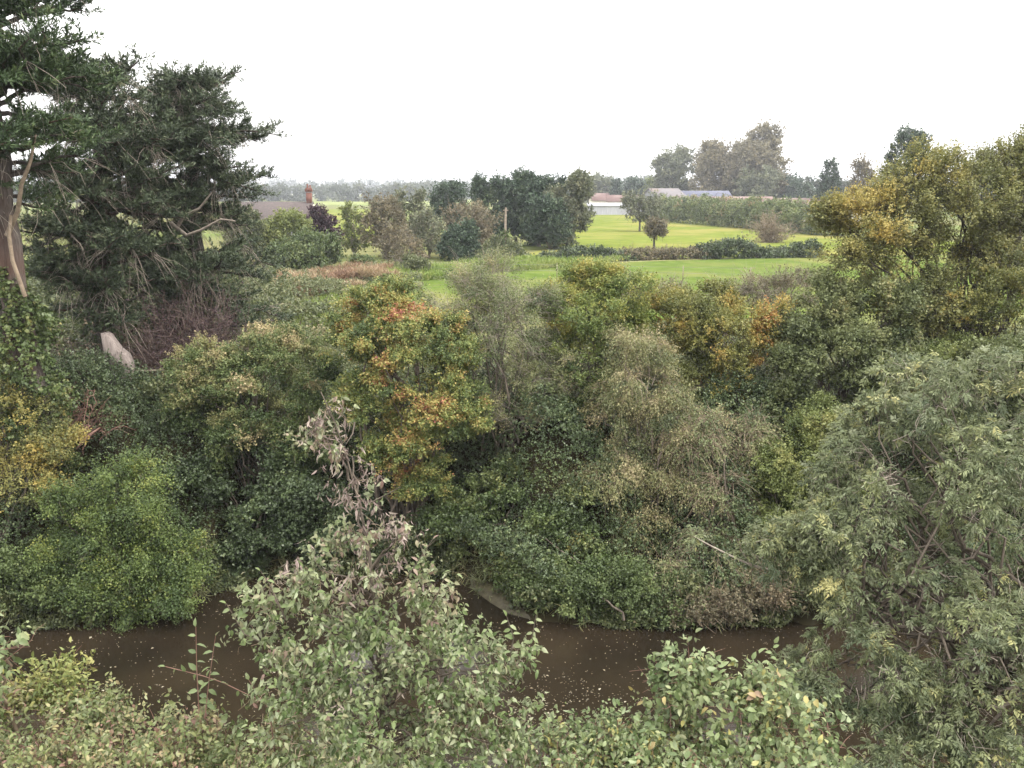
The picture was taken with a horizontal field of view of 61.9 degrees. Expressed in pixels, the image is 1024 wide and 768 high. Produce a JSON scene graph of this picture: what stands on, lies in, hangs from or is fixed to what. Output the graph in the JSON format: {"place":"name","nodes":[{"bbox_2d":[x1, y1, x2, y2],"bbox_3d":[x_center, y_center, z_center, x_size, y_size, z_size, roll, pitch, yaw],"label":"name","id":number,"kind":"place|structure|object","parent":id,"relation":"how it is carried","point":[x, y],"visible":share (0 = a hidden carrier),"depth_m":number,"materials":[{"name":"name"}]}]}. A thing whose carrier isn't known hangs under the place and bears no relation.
{"place":"outdoors","nodes":[
{"label":"outdoors","id":0,"kind":"place"},
{"bbox_2d":[205,200,497,204],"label":"distant field","id":1,"kind":"structure","parent":0,"point":[338,203],"depth_m":484.06,"materials":[{"name":"green plant"}]},
{"bbox_2d":[323,209,391,239],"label":"field","id":2,"kind":"structure","parent":0,"point":[334,212],"depth_m":195.30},
{"bbox_2d":[0,569,1023,767],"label":"river water","id":3,"kind":"structure","parent":0,"point":[177,643],"depth_m":16.83,"materials":[{"name":"liquid"}]},
{"bbox_2d":[11,578,994,767],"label":"floating leaves","id":4,"kind":"object","parent":3,"relation":"on","point":[460,681],"visible":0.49,"depth_m":16.22,"materials":[{"name":"beige plant"}]},
{"bbox_2d":[0,194,1023,626],"bbox_3d":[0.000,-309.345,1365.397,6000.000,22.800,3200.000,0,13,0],"label":"ground","id":5,"kind":"structure","parent":0,"point":[806,618],"depth_m":20.89,"materials":[{"name":"plant"}]},
{"bbox_2d":[0,609,43,767],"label":"edge shrub","id":6,"kind":"object","parent":5,"relation":"on","point":[23,637],"visible":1,"depth_m":6.04,"materials":[{"name":"green plant"}]},
{"bbox_2d":[0,539,86,612],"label":"nettle patch","id":7,"kind":"object","parent":5,"relation":"on","point":[8,570],"visible":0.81,"depth_m":18.05,"materials":[{"name":"green plant"}]},
{"bbox_2d":[0,352,95,540],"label":"yellowing shrub","id":8,"kind":"object","parent":5,"relation":"on","point":[36,467],"visible":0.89,"depth_m":19.36,"materials":[{"name":"yellow plant"}]},
{"bbox_2d":[0,636,98,766],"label":"yellow green sprig","id":9,"kind":"object","parent":5,"relation":"on","point":[44,681],"visible":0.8,"depth_m":6.48,"materials":[{"name":"green plant"}]},
{"bbox_2d":[0,0,138,489],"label":"cypress tree","id":10,"kind":"object","parent":5,"relation":"on","point":[24,341],"visible":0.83,"depth_m":19.15,"materials":[{"name":"green plant"}]},
{"bbox_2d":[66,426,99,451],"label":"fallen branch","id":11,"kind":"object","parent":5,"relation":"on","point":[91,434],"visible":0.38,"depth_m":20.59,"materials":[{"name":"wood"}]},
{"bbox_2d":[34,318,136,404],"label":"bush","id":12,"kind":"object","parent":5,"relation":"on","point":[62,349],"visible":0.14,"depth_m":22.80,"materials":[{"name":"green plant"}]},
{"bbox_2d":[57,384,145,449],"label":"dead stems","id":13,"kind":"object","parent":5,"relation":"on","point":[79,415],"visible":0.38,"depth_m":20.80,"materials":[{"name":"red plant"}]},
{"bbox_2d":[13,42,203,380],"bbox_3d":[-11.711,-4.735,24.150,5.716,9.693,5.372,-5,14,-21],"label":"cypress tree","id":14,"kind":"object","parent":5,"relation":"on","point":[96,255],"visible":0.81,"depth_m":23.36,"materials":[{"name":"green plant"}]},
{"bbox_2d":[8,433,220,634],"bbox_3d":[-8.668,3.281,18.636,4.679,3.920,3.286,0,13,0],"label":"hawthorn bush","id":15,"kind":"object","parent":5,"relation":"on","point":[140,520],"visible":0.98,"depth_m":18.29,"materials":[{"name":"green plant"}]},
{"bbox_2d":[101,331,135,400],"bbox_3d":[-10.530,-0.461,22.935,0.690,1.883,0.350,0,13,0],"label":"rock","id":16,"kind":"object","parent":5,"relation":"on","point":[110,341],"visible":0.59,"depth_m":22.75,"materials":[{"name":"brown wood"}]},
{"bbox_2d":[55,303,245,399],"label":"bare shrub","id":17,"kind":"object","parent":5,"relation":"on","point":[138,356],"visible":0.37,"depth_m":24.62,"materials":[{"name":"brown plant"}]},
{"bbox_2d":[24,249,298,359],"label":"dark undergrowth","id":18,"kind":"object","parent":5,"relation":"on","point":[282,292],"visible":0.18,"depth_m":31.57,"materials":[{"name":"green plant"}]},
{"bbox_2d":[0,666,329,767],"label":"mixed scrub","id":19,"kind":"object","parent":5,"relation":"on","point":[104,726],"visible":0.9,"depth_m":5.85,"materials":[{"name":"green plant"}]},
{"bbox_2d":[76,266,305,384],"bbox_3d":[-9.563,-1.337,25.190,6.828,4.651,6.917,0,13,0],"label":"bare shrub","id":20,"kind":"object","parent":5,"relation":"on","point":[191,316],"visible":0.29,"depth_m":24.94,"materials":[{"name":"brown plant"}]},
{"bbox_2d":[117,58,296,339],"bbox_3d":[-10.120,-5.083,26.737,5.859,9.720,5.411,5,14,20],"label":"cypress tree","id":21,"kind":"object","parent":5,"relation":"on","point":[192,104],"visible":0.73,"depth_m":25.80,"materials":[{"name":"green plant"}]},
{"bbox_2d":[159,617,314,765],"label":"red stemmed shoots","id":22,"kind":"object","parent":5,"relation":"on","point":[203,700],"visible":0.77,"depth_m":5.78,"materials":[{"name":"green plant"}]},
{"bbox_2d":[218,205,269,264],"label":"holly bush","id":23,"kind":"object","parent":5,"relation":"on","point":[259,228],"visible":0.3,"depth_m":65.45,"materials":[{"name":"green plant"}]},
{"bbox_2d":[147,318,351,498],"bbox_3d":[-6.583,0.639,21.860,4.961,4.521,3.899,0,13,0],"label":"traveller thicket","id":24,"kind":"object","parent":5,"relation":"on","point":[225,362],"visible":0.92,"depth_m":21.12,"materials":[{"name":"green plant"}]},
{"bbox_2d":[156,427,387,581],"bbox_3d":[-5.846,2.883,21.121,5.621,3.452,3.063,0,13,0],"label":"bramble curtain","id":25,"kind":"object","parent":5,"relation":"on","point":[283,496],"visible":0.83,"depth_m":20.41,"materials":[{"name":"green plant"}]},
{"bbox_2d":[234,184,314,235],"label":"bungalow","id":26,"kind":"object","parent":5,"relation":"on","point":[265,209],"visible":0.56,"depth_m":118.54,"materials":[{"name":"stone"}]},
{"bbox_2d":[133,254,423,365],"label":"bramble undergrowth","id":27,"kind":"object","parent":5,"relation":"on","point":[305,282],"visible":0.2,"depth_m":46.73,"materials":[{"name":"green plant"}]},
{"bbox_2d":[257,206,318,258],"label":"olive bush","id":28,"kind":"object","parent":5,"relation":"on","point":[293,221],"visible":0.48,"depth_m":67.83,"materials":[{"name":"green plant"}]},
{"bbox_2d":[262,224,347,270],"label":"holly bush","id":29,"kind":"object","parent":5,"relation":"on","point":[322,249],"visible":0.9,"depth_m":65.24,"materials":[{"name":"green plant"}]},
{"bbox_2d":[306,203,344,254],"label":"purple tree","id":30,"kind":"object","parent":5,"relation":"on","point":[322,220],"visible":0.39,"depth_m":71.71,"materials":[{"name":"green plant"}]},
{"bbox_2d":[273,257,400,295],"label":"dry grass","id":31,"kind":"structure","parent":5,"relation":"on","point":[349,271],"depth_m":55.30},
{"bbox_2d":[336,199,371,254],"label":"young poplar","id":32,"kind":"object","parent":5,"relation":"on","point":[347,214],"visible":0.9,"depth_m":78.36,"materials":[{"name":"green plant"}]},
{"bbox_2d":[286,281,421,326],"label":"rough grass","id":33,"kind":"structure","parent":5,"relation":"on","point":[323,296],"depth_m":44.52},
{"bbox_2d":[346,252,377,263],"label":"bush","id":34,"kind":"object","parent":5,"relation":"on","point":[363,259],"visible":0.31,"depth_m":64.81,"materials":[{"name":"green plant"}]},
{"bbox_2d":[352,191,410,257],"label":"brown tree","id":35,"kind":"object","parent":5,"relation":"on","point":[380,208],"visible":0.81,"depth_m":76.69,"materials":[{"name":"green plant"}]},
{"bbox_2d":[220,392,548,767],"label":"foreground sapling","id":36,"kind":"object","parent":5,"relation":"on","point":[376,636],"visible":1,"depth_m":5.68,"materials":[{"name":"green plant"}]},
{"bbox_2d":[372,219,427,262],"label":"bush","id":37,"kind":"object","parent":5,"relation":"on","point":[393,234],"visible":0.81,"depth_m":69.13,"materials":[{"name":"brown plant"}]},
{"bbox_2d":[310,271,496,542],"bbox_3d":[-2.685,0.702,20.724,4.674,6.702,3.393,0,13,0],"label":"orange hawthorn","id":38,"kind":"object","parent":5,"relation":"on","point":[452,404],"visible":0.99,"depth_m":20.13,"materials":[{"name":"green plant"}]},
{"bbox_2d":[393,184,432,254],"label":"green tree","id":39,"kind":"object","parent":5,"relation":"on","point":[418,197],"visible":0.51,"depth_m":80.91,"materials":[{"name":"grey plant"}]},
{"bbox_2d":[398,250,434,272],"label":"bush","id":40,"kind":"object","parent":5,"relation":"on","point":[414,262],"visible":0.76,"depth_m":61.08,"materials":[{"name":"green plant"}]},
{"bbox_2d":[404,203,447,257],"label":"grey tree","id":41,"kind":"object","parent":5,"relation":"on","point":[425,218],"visible":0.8,"depth_m":77.49,"materials":[{"name":"green plant"}]},
{"bbox_2d":[427,177,471,231],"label":"dark tree","id":42,"kind":"object","parent":5,"relation":"on","point":[454,190],"visible":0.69,"depth_m":108.42,"materials":[{"name":"green plant"}]},
{"bbox_2d":[432,217,481,261],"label":"holly bush","id":43,"kind":"object","parent":5,"relation":"on","point":[461,241],"visible":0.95,"depth_m":75.32,"materials":[{"name":"green plant"}]},
{"bbox_2d":[439,198,503,244],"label":"grey tree","id":44,"kind":"object","parent":5,"relation":"on","point":[479,211],"visible":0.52,"depth_m":81.30,"materials":[{"name":"brown plant"}]},
{"bbox_2d":[467,169,512,242],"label":"conifer tree","id":45,"kind":"object","parent":5,"relation":"on","point":[479,187],"visible":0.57,"depth_m":93.92,"materials":[{"name":"green plant"}]},
{"bbox_2d":[458,578,529,618],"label":"mud bank","id":46,"kind":"structure","parent":5,"relation":"on","point":[498,600],"depth_m":19.20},
{"bbox_2d":[410,242,595,458],"bbox_3d":[-0.208,-0.954,21.941,4.767,5.490,4.250,-3,13,-13],"label":"twiggy willow","id":47,"kind":"object","parent":5,"relation":"on","point":[479,284],"visible":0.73,"depth_m":21.51,"materials":[{"name":"green plant"}]},
{"bbox_2d":[478,234,528,258],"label":"bush","id":48,"kind":"object","parent":5,"relation":"on","point":[519,250],"visible":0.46,"depth_m":76.15,"materials":[{"name":"green plant"}]},
{"bbox_2d":[497,207,511,246],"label":"wooden pole","id":49,"kind":"object","parent":5,"relation":"on","point":[504,236],"visible":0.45,"depth_m":76.64,"materials":[{"name":"brown wood"}]},
{"bbox_2d":[386,252,630,280],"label":"rough grass","id":50,"kind":"structure","parent":5,"relation":"on","point":[535,262],"depth_m":67.33,"materials":[{"name":"plant"}]},
{"bbox_2d":[0,337,1023,624],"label":"ivy ground cover","id":51,"kind":"object","parent":5,"relation":"on","point":[570,415],"visible":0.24,"depth_m":20.48,"materials":[{"name":"green plant"}]},
{"bbox_2d":[0,510,1023,631],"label":"waterside growth","id":52,"kind":"object","parent":5,"relation":"on","point":[49,624],"visible":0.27,"depth_m":18.36,"materials":[{"name":"green plant"}]},
{"bbox_2d":[0,535,1023,632],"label":"waterside grass","id":53,"kind":"structure","parent":5,"relation":"on","point":[452,574],"depth_m":19.39,"materials":[{"name":"green plant"}]},
{"bbox_2d":[0,717,1023,767],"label":"undergrowth","id":54,"kind":"object","parent":5,"relation":"on","point":[369,761],"visible":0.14,"depth_m":9.20,"materials":[{"name":"green plant"}]},
{"bbox_2d":[13,172,1016,208],"bbox_3d":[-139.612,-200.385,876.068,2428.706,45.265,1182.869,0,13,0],"label":"distant woods","id":55,"kind":"object","parent":5,"relation":"on","point":[350,191],"visible":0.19,"depth_m":539.43,"materials":[{"name":"green plant"}]},
{"bbox_2d":[490,165,540,241],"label":"conifer tree","id":56,"kind":"object","parent":5,"relation":"on","point":[518,180],"visible":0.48,"depth_m":95.49,"materials":[{"name":"green plant"}]},
{"bbox_2d":[406,447,634,592],"bbox_3d":[0.236,3.212,20.035,5.802,2.904,3.038,6,14,23],"label":"bramble thicket","id":57,"kind":"object","parent":5,"relation":"on","point":[492,480],"visible":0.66,"depth_m":19.99,"materials":[{"name":"green plant"}]},
{"bbox_2d":[50,310,1023,469],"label":"bank scrub","id":58,"kind":"object","parent":5,"relation":"on","point":[153,389],"visible":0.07,"depth_m":25.41,"materials":[{"name":"green plant"}]},
{"bbox_2d":[513,172,570,246],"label":"conifer tree","id":59,"kind":"object","parent":5,"relation":"on","point":[538,184],"visible":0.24,"depth_m":93.97,"materials":[{"name":"green plant"}]},
{"bbox_2d":[542,164,596,248],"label":"conifer tree","id":60,"kind":"object","parent":5,"relation":"on","point":[580,185],"visible":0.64,"depth_m":90.75,"materials":[{"name":"green plant"}]},
{"bbox_2d":[491,696,671,767],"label":"mixed scrub","id":61,"kind":"object","parent":5,"relation":"on","point":[608,737],"visible":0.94,"depth_m":5.99,"materials":[{"name":"green plant"}]},
{"bbox_2d":[527,243,642,261],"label":"bramble hedge","id":62,"kind":"object","parent":5,"relation":"on","point":[601,250],"visible":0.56,"depth_m":74.49,"materials":[{"name":"green plant"}]},
{"bbox_2d":[524,250,670,424],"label":"green scrub","id":63,"kind":"object","parent":5,"relation":"on","point":[605,289],"visible":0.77,"depth_m":21.95,"materials":[{"name":"green plant"}]},
{"bbox_2d":[584,171,616,202],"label":"tree","id":64,"kind":"object","parent":5,"relation":"on","point":[602,183],"visible":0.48,"depth_m":314.69,"materials":[{"name":"green plant"}]},
{"bbox_2d":[588,193,614,202],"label":"roadside house","id":65,"kind":"structure","parent":5,"relation":"on","point":[600,198],"depth_m":290.54,"materials":[{"name":"pink brick"}]},
{"bbox_2d":[586,203,635,214],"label":"white shed","id":66,"kind":"structure","parent":5,"relation":"on","point":[606,209],"depth_m":227.21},
{"bbox_2d":[505,552,719,630],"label":"waterside bramble","id":67,"kind":"object","parent":5,"relation":"on","point":[602,594],"visible":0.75,"depth_m":18.22,"materials":[{"name":"green plant"}]},
{"bbox_2d":[609,178,623,194],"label":"conifer tree","id":68,"kind":"object","parent":5,"relation":"on","point":[616,187],"visible":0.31,"depth_m":291.39,"materials":[{"name":"green plant"}]},
{"bbox_2d":[606,195,638,202],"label":"roadside house","id":69,"kind":"structure","parent":5,"relation":"on","point":[613,199],"depth_m":281.59,"materials":[{"name":"pink brick"}]},
{"bbox_2d":[622,174,647,194],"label":"tree","id":70,"kind":"object","parent":5,"relation":"on","point":[630,182],"visible":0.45,"depth_m":299.84,"materials":[{"name":"green plant"}]},
{"bbox_2d":[548,315,724,559],"bbox_3d":[3.267,1.423,20.255,3.981,5.694,4.134,9,16,36],"label":"draped bush","id":71,"kind":"object","parent":5,"relation":"on","point":[670,398],"visible":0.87,"depth_m":20.01,"materials":[{"name":"green plant"}]},
{"bbox_2d":[642,174,655,191],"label":"tree","id":72,"kind":"object","parent":5,"relation":"on","point":[649,181],"visible":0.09,"depth_m":292.92,"materials":[{"name":"green plant"}]},
{"bbox_2d":[638,188,686,210],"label":"grey barn","id":73,"kind":"structure","parent":5,"relation":"on","point":[672,191],"depth_m":218.03,"materials":[{"name":"metal"}]},
{"bbox_2d":[619,240,716,260],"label":"bramble hedge","id":74,"kind":"object","parent":5,"relation":"on","point":[670,253],"visible":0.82,"depth_m":76.59,"materials":[{"name":"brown plant"}]},
{"bbox_2d":[649,142,696,190],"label":"poplar tree","id":75,"kind":"object","parent":5,"relation":"on","point":[672,170],"visible":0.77,"depth_m":273.83,"materials":[{"name":"green plant"}]},
{"bbox_2d":[682,191,730,195],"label":"blue roofed shed","id":76,"kind":"structure","parent":5,"relation":"on","point":[713,193],"depth_m":225.03,"materials":[{"name":"metal"}]},
{"bbox_2d":[603,256,822,385],"bbox_3d":[6.109,-1.934,26.586,7.747,4.251,3.396,2,13,10],"label":"scrub bush","id":77,"kind":"object","parent":5,"relation":"on","point":[777,282],"visible":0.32,"depth_m":26.07,"materials":[{"name":"green plant"}]},
{"bbox_2d":[687,136,738,195],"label":"poplar tree","id":78,"kind":"object","parent":5,"relation":"on","point":[710,162],"visible":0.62,"depth_m":257.84,"materials":[{"name":"green plant"}]},
{"bbox_2d":[644,399,791,612],"bbox_3d":[4.536,2.817,19.642,3.846,4.717,4.160,0,13,0],"label":"tan thicket","id":79,"kind":"object","parent":5,"relation":"on","point":[712,421],"visible":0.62,"depth_m":19.35,"materials":[{"name":"green plant"}]},
{"bbox_2d":[594,628,856,767],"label":"dogwood shrub","id":80,"kind":"object","parent":5,"relation":"on","point":[676,680],"visible":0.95,"depth_m":6.14,"materials":[{"name":"green plant"}]},
{"bbox_2d":[645,275,805,419],"bbox_3d":[5.650,-0.971,23.064,4.528,3.813,3.574,0,13,0],"label":"ochre hawthorn","id":81,"kind":"object","parent":5,"relation":"on","point":[696,324],"visible":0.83,"depth_m":22.26,"materials":[{"name":"green plant"}]},
{"bbox_2d":[658,552,818,630],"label":"waterside bramble","id":82,"kind":"object","parent":5,"relation":"on","point":[724,603],"visible":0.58,"depth_m":17.98,"materials":[{"name":"green plant"}]},
{"bbox_2d":[652,192,852,234],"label":"tall hedge","id":83,"kind":"object","parent":5,"relation":"on","point":[711,210],"visible":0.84,"depth_m":145.11,"materials":[{"name":"green plant"}]},
{"bbox_2d":[688,235,825,259],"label":"bramble hedge","id":84,"kind":"object","parent":5,"relation":"on","point":[723,248],"visible":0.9,"depth_m":78.37,"materials":[{"name":"green plant"}]},
{"bbox_2d":[731,164,782,196],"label":"tree","id":85,"kind":"object","parent":5,"relation":"on","point":[751,184],"visible":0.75,"depth_m":240.65,"materials":[{"name":"green plant"}]},
{"bbox_2d":[720,118,794,196],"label":"poplar tree","id":86,"kind":"object","parent":5,"relation":"on","point":[752,152],"visible":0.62,"depth_m":250.85,"materials":[{"name":"green plant"}]},
{"bbox_2d":[742,206,804,242],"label":"bare shrub","id":87,"kind":"object","parent":5,"relation":"on","point":[768,232],"visible":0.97,"depth_m":102.43,"materials":[{"name":"brown plant"}]},
{"bbox_2d":[773,169,815,197],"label":"tree","id":88,"kind":"object","parent":5,"relation":"on","point":[793,185],"visible":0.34,"depth_m":251.72,"materials":[{"name":"green plant"}]},
{"bbox_2d":[737,389,874,563],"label":"yellow green bush","id":89,"kind":"object","parent":5,"relation":"on","point":[775,472],"visible":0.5,"depth_m":19.51,"materials":[{"name":"green plant"}]},
{"bbox_2d":[812,156,844,199],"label":"conifer tree","id":90,"kind":"object","parent":5,"relation":"on","point":[831,179],"visible":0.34,"depth_m":183.66,"materials":[{"name":"green plant"}]},
{"bbox_2d":[744,263,941,445],"bbox_3d":[8.264,-0.793,21.995,4.770,4.439,3.599,0,13,0],"label":"elder bush","id":91,"kind":"object","parent":5,"relation":"on","point":[840,327],"visible":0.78,"depth_m":21.29,"materials":[{"name":"green plant"}]},
{"bbox_2d":[682,344,1023,767],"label":"ash tree","id":92,"kind":"object","parent":5,"relation":"on","point":[807,546],"visible":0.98,"depth_m":8.71,"materials":[{"name":"green plant"}]},
{"bbox_2d":[845,152,877,199],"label":"bare tree","id":93,"kind":"object","parent":5,"relation":"on","point":[859,165],"visible":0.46,"depth_m":178.50,"materials":[{"name":"grey plant"}]},
{"bbox_2d":[872,122,935,228],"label":"conifer tree","id":94,"kind":"object","parent":5,"relation":"on","point":[904,135],"visible":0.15,"depth_m":113.64,"materials":[{"name":"green plant"}]},
{"bbox_2d":[786,118,1023,363],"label":"yellowing tree","id":95,"kind":"object","parent":5,"relation":"on","point":[1001,212],"visible":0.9,"depth_m":22.15,"materials":[{"name":"green plant"}]},
{"bbox_2d":[858,325,1023,428],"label":"scrub","id":96,"kind":"object","parent":5,"relation":"on","point":[948,352],"visible":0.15,"depth_m":20.88,"materials":[{"name":"green plant"}]},
{"bbox_2d":[903,327,1023,515],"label":"elder bush","id":97,"kind":"object","parent":5,"relation":"on","point":[974,344],"visible":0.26,"depth_m":20.10,"materials":[{"name":"green plant"}]},
{"bbox_2d":[941,264,1023,400],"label":"sapling tree","id":98,"kind":"object","parent":5,"relation":"on","point":[1005,311],"visible":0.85,"depth_m":21.32,"materials":[{"name":"green plant"}]},
{"bbox_2d":[1,0,1023,187],"label":"sky","id":99,"kind":"structure","parent":0,"point":[406,90],"materials":[{"name":"white"}]},
{"bbox_2d":[506,257,771,269],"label":"path","id":100,"kind":"structure","parent":0,"point":[655,260],"depth_m":75.90,"materials":[{"name":"beige soil"}]},
{"bbox_2d":[413,256,1023,321],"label":"field","id":101,"kind":"structure","parent":0,"point":[721,267],"depth_m":64.73,"materials":[{"name":"green plant"}]},
{"bbox_2d":[436,263,750,280],"bbox_3d":[5.010,-7.810,59.674,22.612,1.150,0.105,3,13,12],"label":"wire fence","id":102,"kind":"object","parent":101,"relation":"on","point":[631,266],"visible":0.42,"depth_m":58.76,"materials":[{"name":"grey metal"}]},
{"bbox_2d":[529,215,982,260],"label":"field","id":103,"kind":"structure","parent":0,"point":[606,231],"depth_m":116.84,"materials":[{"name":"green plant"}]},
{"bbox_2d":[519,191,575,248],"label":"conifer tree","id":104,"kind":"object","parent":103,"relation":"on","point":[546,220],"visible":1,"depth_m":88.78,"materials":[{"name":"green plant"}]},
{"bbox_2d":[617,185,667,230],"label":"orchard tree","id":105,"kind":"object","parent":103,"relation":"on","point":[629,200],"visible":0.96,"depth_m":130.79,"materials":[{"name":"green plant"}]},
{"bbox_2d":[640,212,670,248],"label":"orchard tree","id":106,"kind":"object","parent":103,"relation":"on","point":[654,228],"visible":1,"depth_m":90.75,"materials":[{"name":"brown plant"}]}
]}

